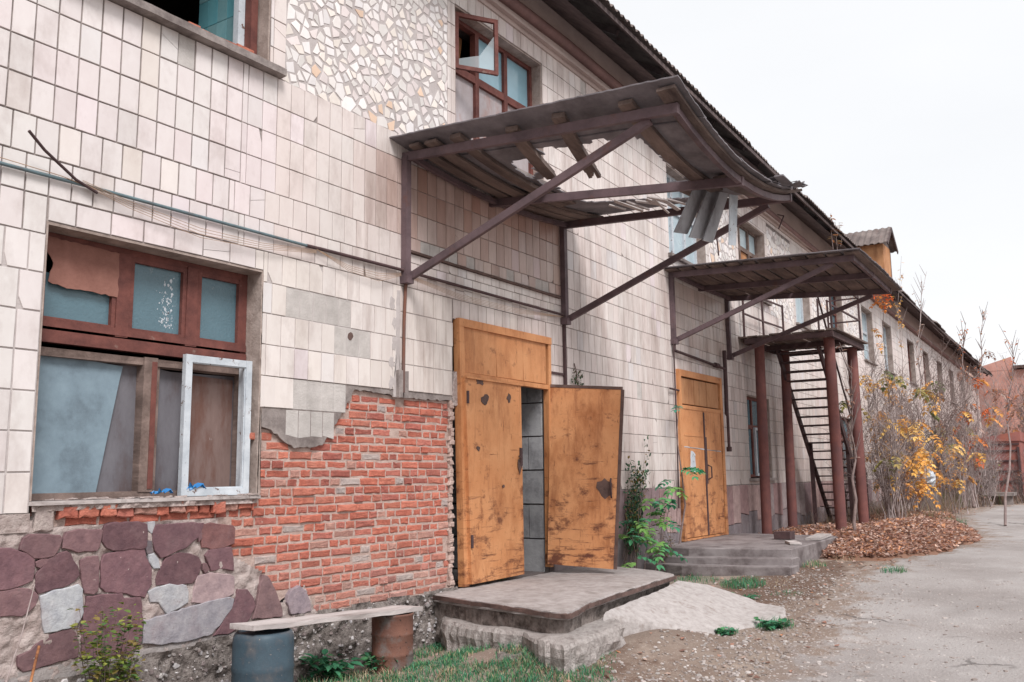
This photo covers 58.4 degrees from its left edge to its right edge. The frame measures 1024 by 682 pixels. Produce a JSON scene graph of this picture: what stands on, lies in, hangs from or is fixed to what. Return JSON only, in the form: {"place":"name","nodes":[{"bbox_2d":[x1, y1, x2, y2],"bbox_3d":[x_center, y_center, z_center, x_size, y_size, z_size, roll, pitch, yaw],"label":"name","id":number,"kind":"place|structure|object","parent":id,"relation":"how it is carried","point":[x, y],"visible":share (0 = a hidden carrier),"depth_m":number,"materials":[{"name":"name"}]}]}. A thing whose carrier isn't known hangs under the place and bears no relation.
{"place":"outdoors","nodes":[
{"label":"outdoors","id":0,"kind":"place"},
{"bbox_2d":[297,517,967,681],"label":"grass","id":1,"kind":"structure","parent":0,"point":[438,648],"depth_m":7.28,"materials":[{"name":"green plant"}]},
{"bbox_2d":[307,501,1023,681],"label":"ground","id":2,"kind":"structure","parent":0,"point":[639,639],"depth_m":8.02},
{"bbox_2d":[5,584,34,681],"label":"dry stalk","id":3,"kind":"object","parent":2,"relation":"on","point":[19,638],"visible":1,"depth_m":5.30,"materials":[{"name":"beige plant"}]},
{"bbox_2d":[29,646,40,681],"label":"iron bar","id":4,"kind":"object","parent":2,"relation":"on","point":[34,664],"visible":1,"depth_m":5.33,"materials":[{"name":"orange paint"}]},
{"bbox_2d":[67,602,145,681],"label":"shrub","id":5,"kind":"object","parent":2,"relation":"on","point":[101,674],"visible":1,"depth_m":5.68,"materials":[{"name":"green plant"}]},
{"bbox_2d":[231,628,294,681],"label":"plastic barrel","id":6,"kind":"object","parent":2,"relation":"on","point":[266,655],"visible":0.86,"depth_m":6.31,"materials":[{"name":"blue plastic"}]},
{"bbox_2d":[299,649,363,681],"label":"weed","id":7,"kind":"object","parent":2,"relation":"on","point":[326,668],"visible":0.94,"depth_m":7.28,"materials":[{"name":"green plant"}]},
{"bbox_2d":[359,652,397,670],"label":"weed","id":8,"kind":"object","parent":2,"relation":"on","point":[368,656],"visible":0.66,"depth_m":7.50,"materials":[{"name":"green plant"}]},
{"bbox_2d":[371,612,413,673],"bbox_3d":[-0.999,2.532,7.655,0.357,0.507,0.357,-6,-10,33],"label":"metal drum","id":9,"kind":"object","parent":2,"relation":"on","point":[392,639],"visible":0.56,"depth_m":7.52,"materials":[{"name":"brown metal"}]},
{"bbox_2d":[230,605,422,630],"bbox_3d":[-1.369,2.143,7.120,0.250,0.137,1.882,-6,-10,32],"label":"bench plank","id":10,"kind":"object","parent":9,"relation":"on","point":[276,623],"visible":1,"depth_m":6.91,"materials":[{"name":"grey wood"}]},
{"bbox_2d":[0,0,992,681],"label":"factory building","id":11,"kind":"structure","parent":2,"relation":"on","point":[252,388],"depth_m":8.08,"materials":[{"name":"tile"}]},
{"bbox_2d":[28,130,97,193],"bbox_3d":[-2.946,-1.166,6.006,0.042,0.268,0.556,-4,-9,23],"label":"steel rod","id":12,"kind":"object","parent":11,"relation":"attached to","point":[53,158],"visible":1,"depth_m":5.98,"materials":[{"name":"brown metal"}]},
{"bbox_2d":[31,232,251,500],"bbox_3d":[-2.638,0.237,6.659,0.235,1.784,1.785,-6,-10,33],"label":"window","id":13,"kind":"structure","parent":11,"relation":"in","point":[134,427],"depth_m":6.62,"materials":[{"name":"red paint"}]},
{"bbox_2d":[0,161,306,246],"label":"conduit","id":14,"kind":"object","parent":11,"relation":"attached to","point":[9,165],"visible":1,"depth_m":6.59,"materials":[{"name":"grey metal"}]},
{"bbox_2d":[150,488,172,494],"bbox_3d":[-2.512,1.077,6.565,0.040,0.050,0.181,-6,-10,33],"label":"plastic wrapper","id":15,"kind":"object","parent":11,"relation":"on","point":[163,490],"visible":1,"depth_m":6.56,"materials":[{"name":"blue plastic"}]},
{"bbox_2d":[187,482,206,489],"bbox_3d":[-2.355,1.081,6.804,0.048,0.068,0.177,-6,-10,33],"label":"plastic wrapper","id":16,"kind":"object","parent":11,"relation":"on","point":[196,485],"visible":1,"depth_m":6.81,"materials":[{"name":"blue plastic"}]},
{"bbox_2d":[233,0,257,54],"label":"window","id":17,"kind":"structure","parent":11,"relation":"in","point":[245,19],"depth_m":7.77,"materials":[{"name":"red paint"}]},
{"bbox_2d":[396,370,408,397],"bbox_3d":[-1.046,0.414,8.745,0.050,0.266,0.167,-6,-10,33],"label":"pipe cover","id":18,"kind":"object","parent":11,"relation":"attached to","point":[399,385],"visible":1,"depth_m":8.70,"materials":[{"name":"grey metal"}]},
{"bbox_2d":[402,284,406,392],"bbox_3d":[-1.036,-0.031,8.819,0.031,1.061,0.061,-6,-10,33],"label":"wall pipe","id":19,"kind":"object","parent":11,"relation":"attached to","point":[404,327],"depth_m":8.81,"materials":[{"name":"metal"}]},
{"bbox_2d":[307,244,564,315],"bbox_3d":[-0.554,-0.576,9.632,0.037,0.046,4.341,-6,-10,33],"label":"pipe","id":20,"kind":"object","parent":11,"relation":"attached to","point":[422,275],"visible":1,"depth_m":9.26,"materials":[{"name":"grey metal"}]},
{"bbox_2d":[0,157,561,316],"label":"loose wires","id":21,"kind":"object","parent":20,"relation":"hanging from","point":[310,251],"visible":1,"depth_m":7.39,"materials":[{"name":"grey metal"}]},
{"bbox_2d":[455,11,532,174],"bbox_3d":[-0.173,-2.834,10.782,0.610,1.540,1.781,-6,-10,33],"label":"window","id":22,"kind":"structure","parent":11,"relation":"in","point":[497,81],"depth_m":10.78,"materials":[{"name":"red paint"}]},
{"bbox_2d":[453,318,623,586],"bbox_3d":[0.191,1.240,10.297,0.745,2.751,2.353,-12,-14,53],"label":"door","id":23,"kind":"structure","parent":11,"relation":"in","point":[583,424],"depth_m":10.27,"materials":[{"name":"orange paint"}]},
{"bbox_2d":[551,325,566,384],"bbox_3d":[0.572,1.035,11.104,0.037,2.600,0.385,-6,-10,33],"label":"wall pipe","id":24,"kind":"object","parent":11,"relation":"attached to","point":[564,346],"depth_m":11.36,"materials":[{"name":"metal"}]},
{"bbox_2d":[571,363,583,384],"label":"wall tuft","id":25,"kind":"object","parent":11,"relation":"attached to","point":[576,377],"visible":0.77,"depth_m":11.54,"materials":[{"name":"green plant"}]},
{"bbox_2d":[389,75,807,324],"bbox_3d":[1.112,-1.225,9.457,3.170,1.432,3.596,-6,-10,33],"label":"canopy","id":26,"kind":"object","parent":11,"relation":"attached to","point":[665,118],"visible":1,"depth_m":8.84,"materials":[{"name":"brown wood"}]},
{"bbox_2d":[622,434,650,567],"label":"wall vine","id":27,"kind":"object","parent":11,"relation":"attached to","point":[634,510],"depth_m":12.43,"materials":[{"name":"green plant"}]},
{"bbox_2d":[669,342,679,507],"bbox_3d":[2.497,1.250,13.950,0.028,2.560,0.341,-6,-10,33],"label":"cable","id":28,"kind":"object","parent":11,"relation":"attached to","point":[674,388],"visible":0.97,"depth_m":13.97,"materials":[{"name":"metal"}]},
{"bbox_2d":[666,173,696,263],"bbox_3d":[2.748,-1.993,15.320,0.082,1.490,1.510,-6,-10,33],"label":"window","id":29,"kind":"structure","parent":11,"relation":"in","point":[678,242],"depth_m":15.35,"materials":[{"name":"white glass"}]},
{"bbox_2d":[675,369,728,540],"bbox_3d":[3.101,1.837,14.790,0.142,2.633,1.852,-6,-10,33],"label":"door","id":30,"kind":"structure","parent":11,"relation":"in","point":[701,443],"depth_m":14.74,"materials":[{"name":"orange paint"}]},
{"bbox_2d":[674,344,731,451],"bbox_3d":[3.128,0.908,14.905,0.119,1.740,2.134,-6,-10,33],"label":"gas pipe","id":31,"kind":"object","parent":11,"relation":"attached to","point":[725,379],"visible":1,"depth_m":15.67,"materials":[{"name":"brown metal"}]},
{"bbox_2d":[737,225,757,258],"bbox_3d":[4.537,-1.565,17.975,0.083,1.446,1.551,-6,-10,33],"label":"window","id":32,"kind":"structure","parent":11,"relation":"in","point":[747,241],"depth_m":18.19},
{"bbox_2d":[716,214,783,255],"bbox_3d":[4.647,-2.082,17.606,0.126,1.599,3.747,-6,-10,33],"label":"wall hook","id":33,"kind":"object","parent":11,"relation":"attached to","point":[717,238],"depth_m":16.04,"materials":[{"name":"metal"}]},
{"bbox_2d":[747,397,759,476],"bbox_3d":[4.582,1.823,17.333,0.073,1.489,1.241,-6,-10,33],"label":"window","id":34,"kind":"structure","parent":11,"relation":"in","point":[751,402],"depth_m":17.20,"materials":[{"name":"red paint"}]},
{"bbox_2d":[665,248,901,359],"bbox_3d":[4.371,-0.528,14.516,2.944,1.195,2.914,-6,-10,33],"label":"canopy","id":35,"kind":"object","parent":11,"relation":"attached to","point":[847,272],"visible":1,"depth_m":14.25,"materials":[{"name":"brown wood"}]},
{"bbox_2d":[795,298,803,322],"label":"window","id":36,"kind":"structure","parent":11,"relation":"in","point":[798,301],"depth_m":20.94,"materials":[{"name":"white glass"}]},
{"bbox_2d":[831,297,836,327],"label":"window","id":37,"kind":"structure","parent":11,"relation":"in","point":[834,317],"depth_m":23.51,"materials":[{"name":"red paint"}]},
{"bbox_2d":[827,215,843,249],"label":"roof weed","id":38,"kind":"object","parent":11,"relation":"on","point":[834,235],"visible":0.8,"depth_m":21.14,"materials":[{"name":"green plant"}]},
{"bbox_2d":[841,418,851,473],"bbox_3d":[8.215,2.605,22.738,0.072,1.375,1.161,-6,-10,33],"label":"window","id":39,"kind":"structure","parent":11,"relation":"in","point":[843,420],"depth_m":22.98,"materials":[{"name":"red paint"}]},
{"bbox_2d":[861,311,868,359],"bbox_3d":[9.856,-0.141,25.839,0.081,1.501,1.261,-6,-10,33],"label":"window","id":40,"kind":"structure","parent":11,"relation":"in","point":[864,323],"depth_m":26.24,"materials":[{"name":"white glass"}]},
{"bbox_2d":[882,326,888,369],"bbox_3d":[11.283,0.220,27.953,0.083,1.472,1.212,-6,-10,33],"label":"window","id":41,"kind":"structure","parent":11,"relation":"in","point":[884,330],"depth_m":28.40,"materials":[{"name":"grey glass"}]},
{"bbox_2d":[907,344,910,381],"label":"window","id":42,"kind":"structure","parent":11,"relation":"in","point":[907,344],"depth_m":31.40,"materials":[{"name":"grey glass"}]},
{"bbox_2d":[433,567,676,674],"bbox_3d":[0.675,2.766,9.179,1.978,0.608,3.991,-6,-10,33],"label":"landing","id":43,"kind":"object","parent":2,"relation":"on","point":[551,619],"visible":0.81,"depth_m":8.23,"materials":[{"name":"concrete"}]},
{"bbox_2d":[618,475,687,570],"bbox_3d":[1.858,2.457,12.143,0.870,1.461,1.928,-6,-10,33],"label":"ash sapling","id":44,"kind":"object","parent":2,"relation":"on","point":[661,548],"visible":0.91,"depth_m":12.05,"materials":[{"name":"green plant"}]},
{"bbox_2d":[651,497,674,566],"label":"dry bush","id":45,"kind":"object","parent":2,"relation":"on","point":[670,543],"visible":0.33,"depth_m":12.74,"materials":[{"name":"green plant"}]},
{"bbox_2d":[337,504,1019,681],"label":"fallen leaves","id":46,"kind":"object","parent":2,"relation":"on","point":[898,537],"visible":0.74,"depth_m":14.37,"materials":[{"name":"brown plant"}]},
{"bbox_2d":[672,405,705,543],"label":"climbing stem","id":47,"kind":"object","parent":2,"relation":"on","point":[692,469],"visible":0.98,"depth_m":13.69,"materials":[{"name":"green plant"}]},
{"bbox_2d":[603,581,785,636],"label":"ramp","id":48,"kind":"structure","parent":2,"relation":"on","point":[690,606],"depth_m":9.23,"materials":[{"name":"concrete"}]},
{"bbox_2d":[715,627,737,635],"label":"weed","id":49,"kind":"object","parent":2,"relation":"on","point":[728,631],"visible":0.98,"depth_m":8.82,"materials":[{"name":"green plant"}]},
{"bbox_2d":[645,533,838,575],"bbox_3d":[3.640,3.212,13.613,1.965,0.449,3.788,-6,-10,33],"label":"stepped landing","id":50,"kind":"object","parent":2,"relation":"on","point":[744,554],"visible":0.81,"depth_m":12.48,"materials":[{"name":"concrete"}]},
{"bbox_2d":[773,531,794,538],"bbox_3d":[4.189,2.990,14.084,0.257,0.121,0.259,-6,-10,33],"label":"block","id":51,"kind":"object","parent":50,"relation":"on","point":[784,534],"depth_m":14.00,"materials":[{"name":"brown brick"}]},
{"bbox_2d":[785,540,801,544],"bbox_3d":[4.038,2.894,13.146,0.166,0.037,0.466,-2,-9,8],"label":"board","id":52,"kind":"object","parent":50,"relation":"on","point":[793,542],"visible":1,"depth_m":12.97,"materials":[{"name":"white wood"}]},
{"bbox_2d":[805,533,830,539],"bbox_3d":[4.761,3.037,14.205,0.227,0.046,1.005,-5,-10,27],"label":"board","id":53,"kind":"object","parent":50,"relation":"on","point":[818,536],"visible":1,"depth_m":13.98,"materials":[{"name":"wood"}]},
{"bbox_2d":[732,592,760,598],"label":"weed","id":54,"kind":"object","parent":2,"relation":"on","point":[750,597],"visible":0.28,"depth_m":10.54,"materials":[{"name":"green plant"}]},
{"bbox_2d":[754,617,793,629],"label":"weed","id":55,"kind":"object","parent":2,"relation":"on","point":[767,623],"visible":0.98,"depth_m":9.04,"materials":[{"name":"green plant"}]},
{"bbox_2d":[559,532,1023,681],"bbox_3d":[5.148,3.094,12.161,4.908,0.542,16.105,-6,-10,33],"label":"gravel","id":56,"kind":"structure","parent":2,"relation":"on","point":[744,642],"depth_m":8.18,"materials":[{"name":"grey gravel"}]},
{"bbox_2d":[738,296,869,533],"bbox_3d":[6.084,1.495,17.891,1.788,4.662,4.414,-6,-10,33],"label":"outside stair","id":57,"kind":"object","parent":2,"relation":"on","point":[821,342],"visible":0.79,"depth_m":17.29,"materials":[{"name":"brown metal"}]},
{"bbox_2d":[821,417,873,520],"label":"bare shrub","id":58,"kind":"object","parent":2,"relation":"on","point":[844,465],"visible":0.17,"depth_m":19.01,"materials":[{"name":"brown plant"}]},
{"bbox_2d":[836,342,864,530],"bbox_3d":[5.781,1.681,15.579,0.452,3.451,0.723,0,-8,-3],"label":"sapling","id":59,"kind":"object","parent":2,"relation":"on","point":[854,465],"visible":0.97,"depth_m":15.56,"materials":[{"name":"brown plant"}]},
{"bbox_2d":[869,294,895,509],"bbox_3d":[8.659,1.426,21.392,0.614,5.462,2.011,-6,-10,33],"label":"rowan sapling","id":60,"kind":"object","parent":2,"relation":"on","point":[883,306],"visible":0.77,"depth_m":22.09,"materials":[{"name":"orange plant"}]},
{"bbox_2d":[839,364,930,518],"bbox_3d":[7.349,2.039,17.866,1.624,3.353,2.292,-6,-10,33],"label":"bare shrub","id":61,"kind":"object","parent":2,"relation":"on","point":[894,462],"visible":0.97,"depth_m":17.67,"materials":[{"name":"brown plant"}]},
{"bbox_2d":[859,338,931,516],"bbox_3d":[7.971,1.944,19.254,1.500,3.901,2.428,-6,-10,33],"label":"bare shrub","id":62,"kind":"object","parent":2,"relation":"on","point":[921,455],"visible":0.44,"depth_m":19.09,"materials":[{"name":"brown plant"}]},
{"bbox_2d":[892,262,908,432],"bbox_3d":[10.313,0.994,24.203,0.387,7.032,2.748,-6,-10,29],"label":"sapling","id":63,"kind":"object","parent":2,"relation":"on","point":[901,326],"visible":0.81,"depth_m":24.89,"materials":[{"name":"brown plant"}]},
{"bbox_2d":[863,396,942,511],"bbox_3d":[8.946,2.576,20.495,2.248,2.972,2.134,1,-9,-14],"label":"bare shrub","id":64,"kind":"object","parent":2,"relation":"on","point":[921,483],"visible":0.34,"depth_m":20.18,"materials":[{"name":"yellow plant"}]},
{"bbox_2d":[872,334,946,508],"bbox_3d":[9.810,2.110,22.798,1.843,4.527,3.031,-1,-8,5],"label":"bare shrub","id":65,"kind":"object","parent":2,"relation":"on","point":[913,398],"visible":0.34,"depth_m":22.58,"materials":[{"name":"brown plant"}]},
{"bbox_2d":[917,469,935,487],"bbox_3d":[10.383,3.465,22.944,0.483,0.514,0.495,-6,-10,33],"label":"plastic bag","id":66,"kind":"object","parent":65,"relation":"in","point":[932,478],"visible":0.34,"depth_m":22.75,"materials":[{"name":"white plastic"}]},
{"bbox_2d":[798,485,1023,524],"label":"undergrowth","id":67,"kind":"object","parent":2,"relation":"on","point":[944,503],"visible":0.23,"depth_m":21.63,"materials":[{"name":"brown plant"}]},
{"bbox_2d":[908,266,926,509],"bbox_3d":[11.056,0.967,24.945,0.429,7.317,5.714,-6,-10,30],"label":"sapling","id":68,"kind":"object","parent":2,"relation":"on","point":[917,343],"visible":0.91,"depth_m":25.66,"materials":[{"name":"brown plant"}]},
{"bbox_2d":[918,491,939,511],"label":"concrete block","id":69,"kind":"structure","parent":2,"relation":"on","point":[936,496],"depth_m":23.24,"materials":[{"name":"grey concrete"}]},
{"bbox_2d":[901,332,971,502],"bbox_3d":[11.781,2.205,25.388,2.126,5.032,3.160,-6,-10,33],"label":"bare shrub","id":70,"kind":"object","parent":2,"relation":"on","point":[937,417],"visible":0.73,"depth_m":25.34,"materials":[{"name":"brown plant"}]},
{"bbox_2d":[922,347,982,505],"bbox_3d":[13.707,2.572,28.589,2.065,5.181,2.556,-1,-8,-1],"label":"bare shrub","id":71,"kind":"object","parent":2,"relation":"on","point":[952,470],"visible":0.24,"depth_m":28.50,"materials":[{"name":"brown plant"}]},
{"bbox_2d":[928,416,986,513],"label":"bare shrub","id":72,"kind":"object","parent":2,"relation":"on","point":[948,458],"visible":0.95,"depth_m":23.27,"materials":[{"name":"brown plant"}]},
{"bbox_2d":[931,350,994,487],"bbox_3d":[16.652,3.056,33.525,2.261,5.566,3.127,-6,-10,33],"label":"bare shrub","id":73,"kind":"object","parent":2,"relation":"on","point":[974,404],"visible":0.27,"depth_m":33.43,"materials":[{"name":"brown plant"}]},
{"bbox_2d":[955,311,970,508],"bbox_3d":[13.709,1.884,27.780,0.495,6.257,3.958,-6,-10,33],"label":"sapling","id":74,"kind":"object","parent":2,"relation":"on","point":[966,379],"visible":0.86,"depth_m":28.22,"materials":[{"name":"brown plant"}]},
{"bbox_2d":[924,366,1015,507],"bbox_3d":[13.316,2.755,26.678,2.238,4.272,2.384,2,-9,-17],"label":"bare shrub","id":75,"kind":"object","parent":2,"relation":"on","point":[979,464],"visible":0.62,"depth_m":26.65,"materials":[{"name":"brown plant"}]},
{"bbox_2d":[970,302,987,507],"bbox_3d":[15.268,1.733,30.007,0.564,7.166,6.882,-6,-10,33],"label":"sapling","id":76,"kind":"object","parent":2,"relation":"on","point":[976,400],"visible":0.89,"depth_m":30.63,"materials":[{"name":"brown plant"}]},
{"bbox_2d":[957,448,1007,499],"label":"bare shrub","id":77,"kind":"object","parent":2,"relation":"on","point":[1003,482],"visible":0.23,"depth_m":30.88,"materials":[{"name":"brown plant"}]},
{"bbox_2d":[968,453,1003,506],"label":"bare shrub","id":78,"kind":"object","parent":2,"relation":"on","point":[984,481],"visible":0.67,"depth_m":27.26,"materials":[{"name":"brown plant"}]},
{"bbox_2d":[971,395,1008,500],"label":"bare shrub","id":79,"kind":"object","parent":2,"relation":"on","point":[994,454],"visible":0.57,"depth_m":29.70,"materials":[{"name":"brown plant"}]},
{"bbox_2d":[967,431,1023,500],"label":"metal shed","id":80,"kind":"structure","parent":2,"relation":"on","point":[1017,441],"depth_m":31.61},
{"bbox_2d":[971,351,1023,437],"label":"bare shrub","id":81,"kind":"object","parent":2,"relation":"on","point":[998,400],"visible":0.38,"depth_m":35.65,"materials":[{"name":"brown plant"}]},
{"bbox_2d":[977,357,1023,436],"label":"brick building","id":82,"kind":"structure","parent":2,"relation":"on","point":[992,368],"depth_m":45.25,"materials":[{"name":"red brick"}]},
{"bbox_2d":[985,492,1016,504],"bbox_3d":[15.329,4.955,28.668,0.817,0.435,1.011,-6,-10,33],"label":"stone seat","id":83,"kind":"object","parent":2,"relation":"on","point":[1010,495],"visible":0.5,"depth_m":28.25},
{"bbox_2d":[992,350,1023,430],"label":"bare shrub","id":84,"kind":"object","parent":2,"relation":"on","point":[1016,383],"visible":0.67,"depth_m":37.49,"materials":[{"name":"brown plant"}]},
{"bbox_2d":[1001,449,1023,502],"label":"bare shrub","id":85,"kind":"object","parent":2,"relation":"on","point":[1018,482],"visible":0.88,"depth_m":29.44,"materials":[{"name":"brown plant"}]},
{"bbox_2d":[1005,371,1023,430],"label":"bare shrub","id":86,"kind":"object","parent":2,"relation":"on","point":[1017,413],"visible":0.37,"depth_m":39.00,"materials":[{"name":"brown plant"}]},
{"bbox_2d":[1007,382,1023,432],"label":"bare shrub","id":87,"kind":"object","parent":2,"relation":"on","point":[1021,410],"visible":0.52,"depth_m":33.54,"materials":[{"name":"brown plant"}]},
{"bbox_2d":[609,0,1023,365],"label":"sky","id":88,"kind":"structure","parent":0,"point":[905,116],"materials":[{"name":"white"}]},
{"bbox_2d":[760,504,1023,681],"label":"road","id":89,"kind":"structure","parent":0,"point":[1002,543],"depth_m":9.09,"materials":[{"name":"grey asphalt"}]},
{"bbox_2d":[999,325,1019,525],"bbox_3d":[11.139,1.638,20.520,0.467,4.705,5.031,-6,-10,33],"label":"sapling","id":90,"kind":"object","parent":89,"relation":"on","point":[1009,469],"visible":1,"depth_m":20.66,"materials":[{"name":"brown plant"}]}
]}

